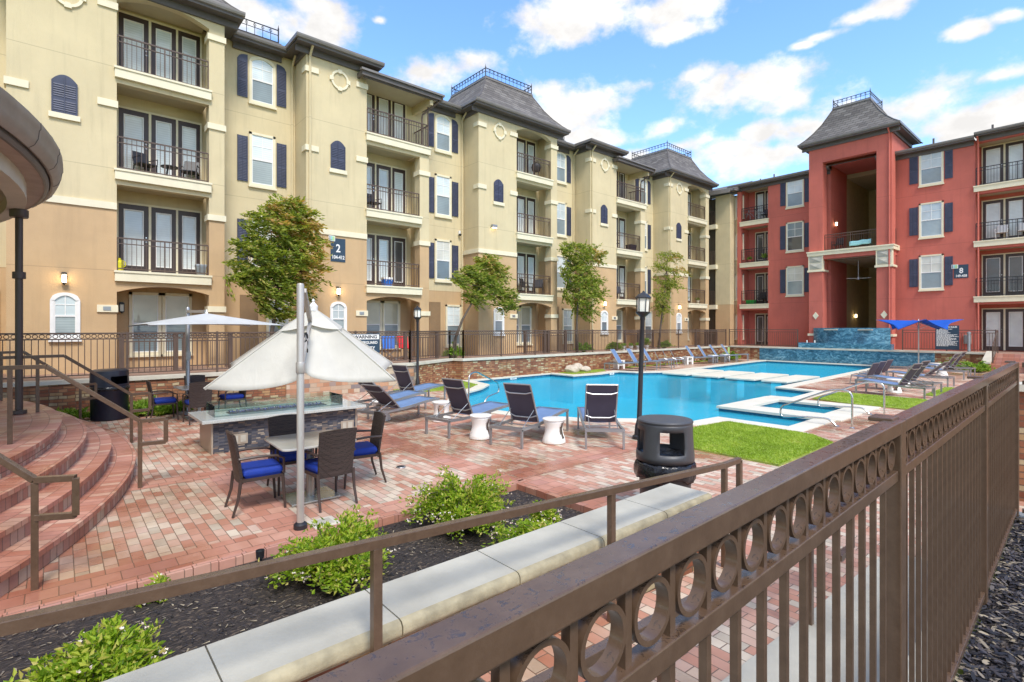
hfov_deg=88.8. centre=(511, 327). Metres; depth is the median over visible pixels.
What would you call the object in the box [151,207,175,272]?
french door
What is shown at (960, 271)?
building sign
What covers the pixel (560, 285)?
window
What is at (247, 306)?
wall
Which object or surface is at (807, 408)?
spa basin
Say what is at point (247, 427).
fire pit
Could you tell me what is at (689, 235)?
french door
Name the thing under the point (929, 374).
sun lounger
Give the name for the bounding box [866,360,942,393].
sun lounger
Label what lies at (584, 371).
grass
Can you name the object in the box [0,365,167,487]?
step handrail
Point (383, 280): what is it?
cooler
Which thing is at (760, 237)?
french door
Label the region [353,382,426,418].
sun lounger
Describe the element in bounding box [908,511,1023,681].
fence wall
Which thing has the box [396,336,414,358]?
camping chair
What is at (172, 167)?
balcony table
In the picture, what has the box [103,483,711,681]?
planter wall
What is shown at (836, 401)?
lawn soil
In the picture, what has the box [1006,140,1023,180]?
french door
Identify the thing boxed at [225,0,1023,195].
sky
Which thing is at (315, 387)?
stone wall
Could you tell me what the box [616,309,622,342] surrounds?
window
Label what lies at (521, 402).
sun lounger
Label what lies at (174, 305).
window
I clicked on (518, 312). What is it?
window
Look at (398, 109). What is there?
french door
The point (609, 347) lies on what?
bedding plant
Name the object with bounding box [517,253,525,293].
french door
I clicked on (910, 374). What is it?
sun lounger
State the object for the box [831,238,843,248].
patio chair
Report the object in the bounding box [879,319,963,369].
parasol
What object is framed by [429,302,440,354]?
alcove door
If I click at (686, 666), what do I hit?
ramp
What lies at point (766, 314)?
french door
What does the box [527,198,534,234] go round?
french door
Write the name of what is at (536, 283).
patio chair
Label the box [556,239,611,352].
windblown tree
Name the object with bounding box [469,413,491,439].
side stool
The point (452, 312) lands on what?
window
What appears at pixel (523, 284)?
patio chair
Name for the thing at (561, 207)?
window
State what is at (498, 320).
window
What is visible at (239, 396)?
wicker armchair
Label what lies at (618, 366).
cube table
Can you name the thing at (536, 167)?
kettle grill
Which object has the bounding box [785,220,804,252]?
window
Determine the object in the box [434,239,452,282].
window
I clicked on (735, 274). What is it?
window
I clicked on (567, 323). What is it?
window
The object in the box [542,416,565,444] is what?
side stool
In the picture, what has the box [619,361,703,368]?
lawn soil
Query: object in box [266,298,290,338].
window
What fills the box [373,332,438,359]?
patio fence
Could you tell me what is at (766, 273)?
french door
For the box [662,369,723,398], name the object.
stepping slab
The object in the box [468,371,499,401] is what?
pool handrail
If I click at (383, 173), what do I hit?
french door
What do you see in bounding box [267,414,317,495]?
wicker armchair
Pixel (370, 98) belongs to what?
french door
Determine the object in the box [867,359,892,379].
chair
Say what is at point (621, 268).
french door
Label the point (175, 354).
patio fence
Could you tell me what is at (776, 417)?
pool waterline tile
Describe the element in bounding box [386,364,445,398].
sun lounger
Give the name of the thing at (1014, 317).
french door
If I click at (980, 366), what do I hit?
bedding plant
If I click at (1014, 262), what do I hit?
french door
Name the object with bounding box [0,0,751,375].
tan apartment building
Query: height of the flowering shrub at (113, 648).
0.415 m
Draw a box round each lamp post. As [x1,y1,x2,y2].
[414,306,420,384]
[632,290,650,439]
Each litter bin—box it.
[88,368,129,421]
[634,414,696,492]
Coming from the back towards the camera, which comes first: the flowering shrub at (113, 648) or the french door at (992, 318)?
the french door at (992, 318)
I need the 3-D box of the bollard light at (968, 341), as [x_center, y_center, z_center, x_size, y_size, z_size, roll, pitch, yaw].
[23.854,0.755,27.291,0.180,1.090,0.175,0,0,-41]
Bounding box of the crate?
[745,300,755,303]
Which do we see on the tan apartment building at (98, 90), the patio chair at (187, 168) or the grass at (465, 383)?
the patio chair at (187, 168)
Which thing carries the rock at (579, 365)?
on the lawn soil at (583, 372)
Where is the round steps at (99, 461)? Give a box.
[0,398,135,596]
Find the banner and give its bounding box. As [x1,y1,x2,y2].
[849,239,870,245]
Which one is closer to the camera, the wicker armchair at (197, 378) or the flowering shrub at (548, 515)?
the flowering shrub at (548, 515)
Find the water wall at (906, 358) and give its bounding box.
[759,346,934,366]
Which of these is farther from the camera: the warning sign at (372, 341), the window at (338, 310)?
the window at (338, 310)
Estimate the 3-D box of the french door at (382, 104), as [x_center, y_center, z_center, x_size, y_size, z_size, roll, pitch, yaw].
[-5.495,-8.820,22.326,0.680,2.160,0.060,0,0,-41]
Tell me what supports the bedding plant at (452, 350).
on the terrace
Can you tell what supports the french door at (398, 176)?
in the tan apartment building at (98, 90)
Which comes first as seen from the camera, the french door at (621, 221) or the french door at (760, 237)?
the french door at (621, 221)
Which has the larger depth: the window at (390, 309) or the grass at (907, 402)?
the window at (390, 309)
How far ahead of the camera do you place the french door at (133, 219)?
16.65 m
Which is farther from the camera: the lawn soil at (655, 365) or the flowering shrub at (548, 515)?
the lawn soil at (655, 365)
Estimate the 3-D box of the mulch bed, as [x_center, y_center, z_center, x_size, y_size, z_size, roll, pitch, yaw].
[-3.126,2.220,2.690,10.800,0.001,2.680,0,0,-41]
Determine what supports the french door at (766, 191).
in the red apartment building at (924, 218)
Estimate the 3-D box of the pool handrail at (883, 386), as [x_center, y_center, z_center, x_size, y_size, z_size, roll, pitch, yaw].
[8.546,1.747,13.194,0.110,0.836,1.536,0,0,-41]
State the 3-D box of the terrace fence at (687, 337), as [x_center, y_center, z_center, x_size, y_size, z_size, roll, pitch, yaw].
[5.221,0.690,28.139,25.675,1.160,1.221,0,0,-43]
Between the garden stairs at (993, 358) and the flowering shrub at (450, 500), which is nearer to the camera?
the flowering shrub at (450, 500)
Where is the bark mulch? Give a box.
[953,515,1023,681]
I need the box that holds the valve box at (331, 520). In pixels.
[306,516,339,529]
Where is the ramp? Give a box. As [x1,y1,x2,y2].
[481,555,841,681]
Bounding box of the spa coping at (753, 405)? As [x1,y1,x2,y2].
[716,396,880,420]
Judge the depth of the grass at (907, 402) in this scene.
15.26 m
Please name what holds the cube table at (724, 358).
on the plaza paving
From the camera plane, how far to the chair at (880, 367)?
20.36 m
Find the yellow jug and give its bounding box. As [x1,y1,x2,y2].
[118,258,125,269]
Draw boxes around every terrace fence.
[0,331,409,379]
[409,329,725,362]
[729,329,797,346]
[902,329,995,350]
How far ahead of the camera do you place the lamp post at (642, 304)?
10.04 m
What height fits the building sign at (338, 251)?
0.960 m
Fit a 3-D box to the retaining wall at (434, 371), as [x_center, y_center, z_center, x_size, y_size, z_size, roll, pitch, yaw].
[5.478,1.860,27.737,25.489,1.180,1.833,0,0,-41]
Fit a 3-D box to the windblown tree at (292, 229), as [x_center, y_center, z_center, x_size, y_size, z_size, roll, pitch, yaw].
[-7.316,-1.534,16.699,3.308,5.674,2.097,0,0,-41]
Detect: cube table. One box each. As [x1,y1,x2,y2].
[613,360,624,368]
[682,356,692,364]
[708,355,717,362]
[720,354,729,361]
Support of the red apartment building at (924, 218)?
on the terrace
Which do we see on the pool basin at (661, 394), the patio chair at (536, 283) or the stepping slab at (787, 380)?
the stepping slab at (787, 380)
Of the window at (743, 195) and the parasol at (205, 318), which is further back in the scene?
the window at (743, 195)
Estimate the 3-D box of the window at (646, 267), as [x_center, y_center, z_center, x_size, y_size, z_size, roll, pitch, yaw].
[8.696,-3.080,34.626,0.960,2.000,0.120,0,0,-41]
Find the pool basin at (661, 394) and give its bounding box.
[470,363,866,425]
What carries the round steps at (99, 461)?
on the plaza paving
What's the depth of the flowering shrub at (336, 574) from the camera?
4.47 m
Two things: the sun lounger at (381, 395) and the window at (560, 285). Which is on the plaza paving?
the sun lounger at (381, 395)
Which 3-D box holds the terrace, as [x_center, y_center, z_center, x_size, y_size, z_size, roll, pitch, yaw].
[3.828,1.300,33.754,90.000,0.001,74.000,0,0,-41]
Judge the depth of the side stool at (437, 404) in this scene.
11.83 m
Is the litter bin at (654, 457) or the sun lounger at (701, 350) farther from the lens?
the sun lounger at (701, 350)
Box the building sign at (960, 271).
[952,264,967,277]
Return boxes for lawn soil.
[393,381,476,391]
[560,369,603,373]
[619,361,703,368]
[813,392,925,409]
[926,387,952,395]
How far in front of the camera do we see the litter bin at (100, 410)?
11.98 m
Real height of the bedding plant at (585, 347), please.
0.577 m
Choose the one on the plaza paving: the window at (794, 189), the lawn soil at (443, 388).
the lawn soil at (443, 388)
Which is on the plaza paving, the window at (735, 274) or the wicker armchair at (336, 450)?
the wicker armchair at (336, 450)
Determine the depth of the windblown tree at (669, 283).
32.32 m
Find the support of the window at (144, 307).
in the tan apartment building at (98, 90)
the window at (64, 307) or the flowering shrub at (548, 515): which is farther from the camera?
the window at (64, 307)
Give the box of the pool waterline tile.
[467,361,870,421]
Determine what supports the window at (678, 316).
in the tan apartment building at (98, 90)
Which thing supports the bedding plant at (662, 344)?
on the terrace
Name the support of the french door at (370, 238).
in the tan apartment building at (98, 90)
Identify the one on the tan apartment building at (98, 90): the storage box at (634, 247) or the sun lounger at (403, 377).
the storage box at (634, 247)
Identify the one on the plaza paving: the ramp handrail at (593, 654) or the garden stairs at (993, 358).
the garden stairs at (993, 358)
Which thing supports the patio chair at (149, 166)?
on the tan apartment building at (98, 90)
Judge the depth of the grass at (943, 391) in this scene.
17.45 m
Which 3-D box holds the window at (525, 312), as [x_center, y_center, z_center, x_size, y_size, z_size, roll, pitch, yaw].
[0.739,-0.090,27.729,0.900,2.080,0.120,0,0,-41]
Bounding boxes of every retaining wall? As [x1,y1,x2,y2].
[3,371,285,411]
[408,346,727,383]
[729,346,759,359]
[935,351,985,364]
[1019,382,1023,501]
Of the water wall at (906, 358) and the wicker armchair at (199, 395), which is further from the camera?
the water wall at (906, 358)
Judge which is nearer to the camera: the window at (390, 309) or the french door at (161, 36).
the french door at (161, 36)
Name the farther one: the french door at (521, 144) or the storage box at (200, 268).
the french door at (521, 144)
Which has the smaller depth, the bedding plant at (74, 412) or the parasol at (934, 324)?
the bedding plant at (74, 412)
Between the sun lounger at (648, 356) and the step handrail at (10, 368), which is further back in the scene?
the sun lounger at (648, 356)
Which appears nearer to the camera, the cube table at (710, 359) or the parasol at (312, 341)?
the parasol at (312, 341)
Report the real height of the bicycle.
0.962 m
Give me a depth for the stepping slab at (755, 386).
22.67 m
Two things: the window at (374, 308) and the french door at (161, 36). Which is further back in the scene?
the window at (374, 308)
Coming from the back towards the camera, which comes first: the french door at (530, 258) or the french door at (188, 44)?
the french door at (530, 258)
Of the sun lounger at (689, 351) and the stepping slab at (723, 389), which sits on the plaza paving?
the sun lounger at (689, 351)
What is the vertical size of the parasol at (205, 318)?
2.650 m
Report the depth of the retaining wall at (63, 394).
13.46 m
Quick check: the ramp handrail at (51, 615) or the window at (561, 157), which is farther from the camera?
the window at (561, 157)
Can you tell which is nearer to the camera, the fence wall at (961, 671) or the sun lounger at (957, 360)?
the fence wall at (961, 671)
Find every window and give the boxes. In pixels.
[48,292,81,341]
[128,292,161,357]
[161,293,191,356]
[248,56,276,110]
[248,131,276,190]
[249,214,274,266]
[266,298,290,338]
[330,302,346,330]
[367,300,381,349]
[382,301,400,349]
[434,114,452,155]
[434,173,452,219]
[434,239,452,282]
[445,305,461,347]
[493,307,504,335]
[517,306,520,345]
[520,306,532,345]
[557,152,566,185]
[557,201,566,237]
[557,255,566,290]
[562,309,572,343]
[600,310,608,333]
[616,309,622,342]
[639,178,647,206]
[645,221,647,250]
[645,266,647,293]
[645,311,651,341]
[676,313,681,331]
[735,195,743,219]
[735,233,743,259]
[735,274,743,300]
[735,314,743,339]
[785,179,804,209]
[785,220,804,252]
[785,265,804,296]
[918,151,943,187]
[918,200,943,239]
[918,254,943,291]
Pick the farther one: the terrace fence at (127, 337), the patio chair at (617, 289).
the patio chair at (617, 289)
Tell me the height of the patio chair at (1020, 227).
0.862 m
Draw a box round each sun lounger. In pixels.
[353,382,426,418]
[357,384,439,414]
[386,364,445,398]
[425,378,512,438]
[489,383,568,448]
[577,384,624,449]
[604,349,645,370]
[620,348,660,369]
[635,348,674,368]
[679,346,715,364]
[694,345,726,362]
[703,345,737,361]
[719,344,748,360]
[855,363,935,398]
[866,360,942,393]
[885,361,954,386]
[907,353,968,379]
[922,352,975,374]
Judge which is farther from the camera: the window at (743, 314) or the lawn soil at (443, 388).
the window at (743, 314)
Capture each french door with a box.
[119,12,148,72]
[119,107,148,172]
[119,203,148,271]
[151,22,175,79]
[151,114,175,176]
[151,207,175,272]
[178,30,199,86]
[178,120,199,180]
[178,210,199,274]
[367,93,374,131]
[367,162,374,207]
[367,234,374,284]
[376,96,390,135]
[376,164,390,211]
[376,235,390,284]
[392,101,404,139]
[392,168,404,213]
[392,237,404,286]
[517,138,525,171]
[517,196,525,232]
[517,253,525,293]
[527,141,534,174]
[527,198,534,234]
[527,254,534,293]
[616,171,617,195]
[616,217,617,246]
[616,265,617,298]
[619,172,624,197]
[619,218,624,248]
[619,266,624,298]
[688,192,690,215]
[688,233,690,258]
[688,274,690,302]
[756,191,764,219]
[756,232,764,261]
[756,273,764,303]
[756,314,764,344]
[766,191,767,216]
[766,232,767,260]
[766,273,767,303]
[766,314,767,344]
[983,144,1002,184]
[983,199,1002,239]
[983,254,1002,295]
[983,309,1002,349]
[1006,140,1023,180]
[1006,196,1023,237]
[1006,253,1023,294]
[1006,309,1023,350]
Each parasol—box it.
[128,307,281,414]
[204,283,395,530]
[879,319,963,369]
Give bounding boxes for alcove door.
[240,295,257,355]
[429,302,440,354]
[557,307,558,334]
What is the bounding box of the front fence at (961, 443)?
[308,361,1018,681]
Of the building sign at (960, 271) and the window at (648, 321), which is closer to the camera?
the building sign at (960, 271)
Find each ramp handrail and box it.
[0,457,742,652]
[524,517,854,681]
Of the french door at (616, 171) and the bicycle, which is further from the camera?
the bicycle
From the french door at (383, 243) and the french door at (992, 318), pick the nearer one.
the french door at (383, 243)
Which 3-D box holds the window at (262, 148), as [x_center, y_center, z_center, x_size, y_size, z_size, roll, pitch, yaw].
[-9.145,-6.080,19.162,0.960,2.000,0.120,0,0,-41]
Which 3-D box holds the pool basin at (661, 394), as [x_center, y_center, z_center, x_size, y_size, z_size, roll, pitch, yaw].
[9.089,2.835,22.302,26.250,1.130,12.600,0,0,-41]
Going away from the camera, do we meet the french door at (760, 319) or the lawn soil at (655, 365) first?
the lawn soil at (655, 365)
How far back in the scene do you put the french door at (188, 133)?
17.64 m
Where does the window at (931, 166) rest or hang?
in the red apartment building at (924, 218)
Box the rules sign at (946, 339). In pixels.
[935,325,958,349]
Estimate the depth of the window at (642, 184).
34.82 m
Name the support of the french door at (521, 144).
in the tan apartment building at (98, 90)
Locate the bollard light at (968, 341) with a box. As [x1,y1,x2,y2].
[967,332,970,351]
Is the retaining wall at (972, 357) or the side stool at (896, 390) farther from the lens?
the retaining wall at (972, 357)
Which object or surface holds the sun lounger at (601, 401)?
on the plaza paving
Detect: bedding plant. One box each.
[56,406,89,418]
[128,395,165,415]
[151,400,193,415]
[443,341,464,357]
[574,342,594,351]
[605,341,621,350]
[660,340,672,347]
[723,351,740,359]
[957,360,995,371]
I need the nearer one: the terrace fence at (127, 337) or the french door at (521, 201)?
the terrace fence at (127, 337)
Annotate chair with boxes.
[132,150,157,172]
[179,161,199,179]
[367,193,381,208]
[381,336,396,359]
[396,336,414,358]
[520,278,532,293]
[534,279,542,293]
[616,286,623,298]
[670,350,684,364]
[756,292,765,303]
[760,209,767,217]
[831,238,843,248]
[849,363,879,384]
[858,361,886,379]
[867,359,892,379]
[994,225,1008,237]
[1016,223,1023,236]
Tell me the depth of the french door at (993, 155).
28.78 m
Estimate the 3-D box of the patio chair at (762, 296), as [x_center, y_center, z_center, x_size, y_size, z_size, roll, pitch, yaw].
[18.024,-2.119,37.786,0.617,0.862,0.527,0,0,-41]
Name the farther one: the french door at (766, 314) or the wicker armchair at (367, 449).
the french door at (766, 314)
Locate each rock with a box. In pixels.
[564,365,578,372]
[572,363,582,370]
[580,366,590,371]
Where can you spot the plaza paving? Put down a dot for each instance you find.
(130, 527)
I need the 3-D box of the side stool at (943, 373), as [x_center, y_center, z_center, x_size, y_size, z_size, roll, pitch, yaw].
[18.942,1.916,23.034,0.444,0.456,0.444,0,0,13]
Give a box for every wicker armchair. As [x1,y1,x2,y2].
[146,380,178,422]
[182,382,212,424]
[184,375,205,410]
[218,390,246,408]
[224,430,286,517]
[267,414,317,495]
[304,427,357,512]
[337,411,386,488]
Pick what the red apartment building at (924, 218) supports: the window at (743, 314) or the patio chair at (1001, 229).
the patio chair at (1001, 229)
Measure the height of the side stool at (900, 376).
0.456 m
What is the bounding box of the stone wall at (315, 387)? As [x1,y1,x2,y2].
[286,363,415,397]
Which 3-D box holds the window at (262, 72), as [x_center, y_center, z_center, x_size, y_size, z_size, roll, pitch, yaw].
[-9.145,-8.980,19.162,0.960,1.800,0.120,0,0,-41]
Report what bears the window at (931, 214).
in the red apartment building at (924, 218)
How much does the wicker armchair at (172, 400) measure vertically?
0.939 m
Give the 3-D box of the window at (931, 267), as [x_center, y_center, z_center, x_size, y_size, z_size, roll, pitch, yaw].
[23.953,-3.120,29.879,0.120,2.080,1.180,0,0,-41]
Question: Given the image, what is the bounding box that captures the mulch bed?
[0,490,582,681]
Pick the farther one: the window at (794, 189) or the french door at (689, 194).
the french door at (689, 194)
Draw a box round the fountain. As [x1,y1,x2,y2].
[798,328,893,349]
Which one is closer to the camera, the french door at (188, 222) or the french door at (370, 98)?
the french door at (188, 222)
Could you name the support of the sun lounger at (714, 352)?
on the plaza paving
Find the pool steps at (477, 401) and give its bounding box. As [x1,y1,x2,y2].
[470,398,486,405]
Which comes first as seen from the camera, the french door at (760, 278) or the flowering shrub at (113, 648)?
the flowering shrub at (113, 648)
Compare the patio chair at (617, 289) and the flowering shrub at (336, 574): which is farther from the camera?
the patio chair at (617, 289)
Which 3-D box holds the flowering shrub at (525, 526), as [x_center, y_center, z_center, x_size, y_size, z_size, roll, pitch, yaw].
[0.401,2.037,5.056,1.376,0.378,1.260,0,0,-41]
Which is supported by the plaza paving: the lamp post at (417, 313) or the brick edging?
the lamp post at (417, 313)
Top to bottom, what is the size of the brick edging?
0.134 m
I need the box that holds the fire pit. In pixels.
[188,392,365,454]
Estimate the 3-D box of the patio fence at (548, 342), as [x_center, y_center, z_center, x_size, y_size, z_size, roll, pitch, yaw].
[1.704,0.735,26.303,2.950,1.130,0.120,0,0,-41]
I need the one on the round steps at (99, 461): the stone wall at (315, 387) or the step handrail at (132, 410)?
the step handrail at (132, 410)
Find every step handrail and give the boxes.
[0,351,96,418]
[0,354,151,442]
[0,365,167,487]
[0,453,79,590]
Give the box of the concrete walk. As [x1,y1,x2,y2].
[721,555,921,681]
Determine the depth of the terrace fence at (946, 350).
28.66 m
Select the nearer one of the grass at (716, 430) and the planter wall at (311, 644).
the planter wall at (311, 644)
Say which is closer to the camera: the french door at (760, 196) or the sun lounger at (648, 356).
the sun lounger at (648, 356)
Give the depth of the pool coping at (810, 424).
18.20 m
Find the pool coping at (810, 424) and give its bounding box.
[448,360,870,431]
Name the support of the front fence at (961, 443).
on the fence wall at (961, 671)
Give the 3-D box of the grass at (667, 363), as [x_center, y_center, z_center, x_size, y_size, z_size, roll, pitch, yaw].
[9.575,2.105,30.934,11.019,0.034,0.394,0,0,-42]
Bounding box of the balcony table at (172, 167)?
[161,164,177,175]
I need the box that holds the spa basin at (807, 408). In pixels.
[762,402,840,412]
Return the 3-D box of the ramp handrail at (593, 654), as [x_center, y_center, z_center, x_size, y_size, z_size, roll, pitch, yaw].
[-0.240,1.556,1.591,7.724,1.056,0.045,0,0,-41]
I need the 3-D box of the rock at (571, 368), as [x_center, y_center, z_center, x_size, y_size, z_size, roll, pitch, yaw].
[2.807,1.994,24.721,0.610,0.422,0.656,0,0,-41]
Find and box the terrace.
[3,345,1023,381]
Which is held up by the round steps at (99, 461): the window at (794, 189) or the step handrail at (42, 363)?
the step handrail at (42, 363)
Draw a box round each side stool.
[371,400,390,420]
[432,400,450,422]
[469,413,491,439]
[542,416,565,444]
[886,378,901,393]
[896,375,910,388]
[936,365,947,375]
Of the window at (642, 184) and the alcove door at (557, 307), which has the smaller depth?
the alcove door at (557, 307)
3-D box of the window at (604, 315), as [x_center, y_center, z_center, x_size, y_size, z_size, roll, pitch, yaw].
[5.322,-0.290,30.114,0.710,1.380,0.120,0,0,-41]
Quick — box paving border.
[0,360,959,614]
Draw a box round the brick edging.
[0,480,597,616]
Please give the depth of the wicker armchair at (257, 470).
6.11 m
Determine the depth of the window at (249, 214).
19.09 m
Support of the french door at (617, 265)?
in the tan apartment building at (98, 90)
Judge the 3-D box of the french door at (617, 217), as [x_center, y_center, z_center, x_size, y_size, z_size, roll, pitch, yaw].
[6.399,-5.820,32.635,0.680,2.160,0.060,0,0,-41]
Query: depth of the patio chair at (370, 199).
21.52 m
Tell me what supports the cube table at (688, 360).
on the plaza paving
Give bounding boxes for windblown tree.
[221,193,337,335]
[445,253,522,357]
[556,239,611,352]
[649,250,691,348]
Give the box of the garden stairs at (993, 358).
[982,330,1023,373]
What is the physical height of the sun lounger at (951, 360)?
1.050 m
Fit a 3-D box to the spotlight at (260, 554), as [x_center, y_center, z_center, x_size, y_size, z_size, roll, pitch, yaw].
[-2.363,2.155,4.904,0.080,0.130,0.078,0,0,-41]
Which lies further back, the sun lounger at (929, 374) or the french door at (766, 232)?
the french door at (766, 232)
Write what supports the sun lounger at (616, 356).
on the plaza paving
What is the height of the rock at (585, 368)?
0.336 m
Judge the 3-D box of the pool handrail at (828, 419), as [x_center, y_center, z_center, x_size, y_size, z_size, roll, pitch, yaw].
[6.763,1.747,11.649,0.110,0.836,1.536,0,0,-41]
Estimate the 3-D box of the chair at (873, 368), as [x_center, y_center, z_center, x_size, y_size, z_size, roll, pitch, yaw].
[13.261,1.729,19.658,0.576,0.837,0.811,0,0,-33]
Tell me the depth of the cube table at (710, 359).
32.04 m
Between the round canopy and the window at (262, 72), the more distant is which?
the window at (262, 72)
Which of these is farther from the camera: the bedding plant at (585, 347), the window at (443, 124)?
the bedding plant at (585, 347)
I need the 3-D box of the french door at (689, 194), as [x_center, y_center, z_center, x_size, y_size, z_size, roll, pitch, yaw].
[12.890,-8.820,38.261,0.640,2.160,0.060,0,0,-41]
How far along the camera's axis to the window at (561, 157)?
29.55 m
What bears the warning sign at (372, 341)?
attached to the terrace fence at (127, 337)
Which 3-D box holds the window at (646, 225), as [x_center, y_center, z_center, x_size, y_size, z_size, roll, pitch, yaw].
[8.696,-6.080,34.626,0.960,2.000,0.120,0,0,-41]
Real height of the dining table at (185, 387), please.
0.738 m
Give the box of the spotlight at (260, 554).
[255,548,264,560]
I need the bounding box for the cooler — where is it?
[381,277,392,285]
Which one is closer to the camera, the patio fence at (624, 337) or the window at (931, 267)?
the window at (931, 267)
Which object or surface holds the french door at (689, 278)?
in the tan apartment building at (98, 90)
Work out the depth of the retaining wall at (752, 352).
35.46 m
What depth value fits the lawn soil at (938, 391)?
17.03 m
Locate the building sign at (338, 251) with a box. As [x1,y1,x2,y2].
[328,235,344,261]
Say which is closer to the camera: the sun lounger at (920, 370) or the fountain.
the sun lounger at (920, 370)
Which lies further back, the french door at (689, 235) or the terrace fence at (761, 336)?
the french door at (689, 235)
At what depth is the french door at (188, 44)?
17.64 m
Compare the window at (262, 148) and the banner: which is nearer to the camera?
the window at (262, 148)
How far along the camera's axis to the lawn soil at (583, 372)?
24.59 m
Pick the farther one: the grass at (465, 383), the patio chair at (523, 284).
the patio chair at (523, 284)
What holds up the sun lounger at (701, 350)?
on the plaza paving
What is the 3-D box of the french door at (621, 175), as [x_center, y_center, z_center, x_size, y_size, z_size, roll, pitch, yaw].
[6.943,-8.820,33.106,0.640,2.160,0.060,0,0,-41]
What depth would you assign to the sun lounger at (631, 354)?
27.10 m
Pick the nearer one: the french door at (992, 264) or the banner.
the french door at (992, 264)
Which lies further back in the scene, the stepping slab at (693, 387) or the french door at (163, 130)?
the stepping slab at (693, 387)
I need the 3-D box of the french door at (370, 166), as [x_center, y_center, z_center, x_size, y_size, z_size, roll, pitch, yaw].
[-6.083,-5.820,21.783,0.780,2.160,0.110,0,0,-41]
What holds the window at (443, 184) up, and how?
in the tan apartment building at (98, 90)
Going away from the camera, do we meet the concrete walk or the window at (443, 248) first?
the concrete walk
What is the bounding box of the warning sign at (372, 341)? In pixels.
[352,334,379,352]
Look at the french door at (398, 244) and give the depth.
22.81 m
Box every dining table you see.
[173,385,200,419]
[264,429,356,506]
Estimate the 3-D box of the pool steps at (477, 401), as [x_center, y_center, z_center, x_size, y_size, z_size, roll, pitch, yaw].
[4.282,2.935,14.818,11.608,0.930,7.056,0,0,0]
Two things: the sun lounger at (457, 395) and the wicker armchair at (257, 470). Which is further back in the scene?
the sun lounger at (457, 395)
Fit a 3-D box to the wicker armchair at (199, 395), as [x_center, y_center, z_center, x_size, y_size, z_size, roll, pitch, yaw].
[-7.099,1.679,11.827,0.532,0.939,0.594,0,0,-44]
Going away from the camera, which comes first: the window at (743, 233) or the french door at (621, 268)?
the french door at (621, 268)
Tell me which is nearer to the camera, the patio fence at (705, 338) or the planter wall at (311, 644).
the planter wall at (311, 644)
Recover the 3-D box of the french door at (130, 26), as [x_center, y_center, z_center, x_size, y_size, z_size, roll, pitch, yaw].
[-12.030,-8.820,16.629,0.780,2.160,0.110,0,0,-41]
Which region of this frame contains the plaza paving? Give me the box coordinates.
[2,359,1023,616]
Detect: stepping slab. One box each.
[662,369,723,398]
[692,371,754,402]
[725,373,788,399]
[761,375,819,385]
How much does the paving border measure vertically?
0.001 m
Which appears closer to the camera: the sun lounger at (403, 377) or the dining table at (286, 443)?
the dining table at (286, 443)
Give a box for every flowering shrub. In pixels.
[3,612,174,681]
[136,571,170,607]
[258,504,399,595]
[399,465,515,543]
[481,517,555,546]
[528,500,562,525]
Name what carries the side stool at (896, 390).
on the plaza paving
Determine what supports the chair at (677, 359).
on the plaza paving
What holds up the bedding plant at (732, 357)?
on the plaza paving
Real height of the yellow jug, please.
0.380 m
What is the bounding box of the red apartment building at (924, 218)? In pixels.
[727,89,1023,351]
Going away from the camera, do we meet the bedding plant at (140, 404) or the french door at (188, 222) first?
the bedding plant at (140, 404)
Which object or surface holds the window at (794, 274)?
in the red apartment building at (924, 218)
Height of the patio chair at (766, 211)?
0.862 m
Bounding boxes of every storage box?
[196,264,206,274]
[626,244,636,250]
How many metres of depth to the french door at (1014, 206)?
28.14 m
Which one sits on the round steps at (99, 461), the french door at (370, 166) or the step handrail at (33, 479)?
the step handrail at (33, 479)
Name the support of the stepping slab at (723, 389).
on the pool basin at (661, 394)
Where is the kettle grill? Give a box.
[531,162,539,172]
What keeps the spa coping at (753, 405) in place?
on the plaza paving
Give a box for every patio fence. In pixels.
[119,333,232,369]
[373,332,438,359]
[523,331,566,352]
[623,330,653,349]
[694,330,716,345]
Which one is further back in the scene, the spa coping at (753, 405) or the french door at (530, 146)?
the french door at (530, 146)
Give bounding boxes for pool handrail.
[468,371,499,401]
[780,389,854,428]
[817,382,884,414]
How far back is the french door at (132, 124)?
16.62 m
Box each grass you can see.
[394,381,477,390]
[559,369,605,373]
[626,360,707,367]
[693,421,832,464]
[814,392,926,408]
[926,387,952,395]
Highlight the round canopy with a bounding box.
[0,87,62,414]
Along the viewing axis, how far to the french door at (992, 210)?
28.81 m
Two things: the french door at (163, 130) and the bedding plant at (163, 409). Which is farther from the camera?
the french door at (163, 130)
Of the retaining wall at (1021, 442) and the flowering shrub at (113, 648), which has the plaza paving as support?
the retaining wall at (1021, 442)
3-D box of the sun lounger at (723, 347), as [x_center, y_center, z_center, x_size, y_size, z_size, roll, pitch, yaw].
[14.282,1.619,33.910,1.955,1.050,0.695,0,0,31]
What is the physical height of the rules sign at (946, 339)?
1.310 m
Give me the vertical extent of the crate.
0.300 m
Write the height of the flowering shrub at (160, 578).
0.196 m
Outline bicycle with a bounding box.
[744,209,763,219]
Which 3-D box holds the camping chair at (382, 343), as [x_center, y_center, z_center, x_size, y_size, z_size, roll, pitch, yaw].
[-4.978,0.824,21.154,0.600,0.960,0.621,0,0,-21]

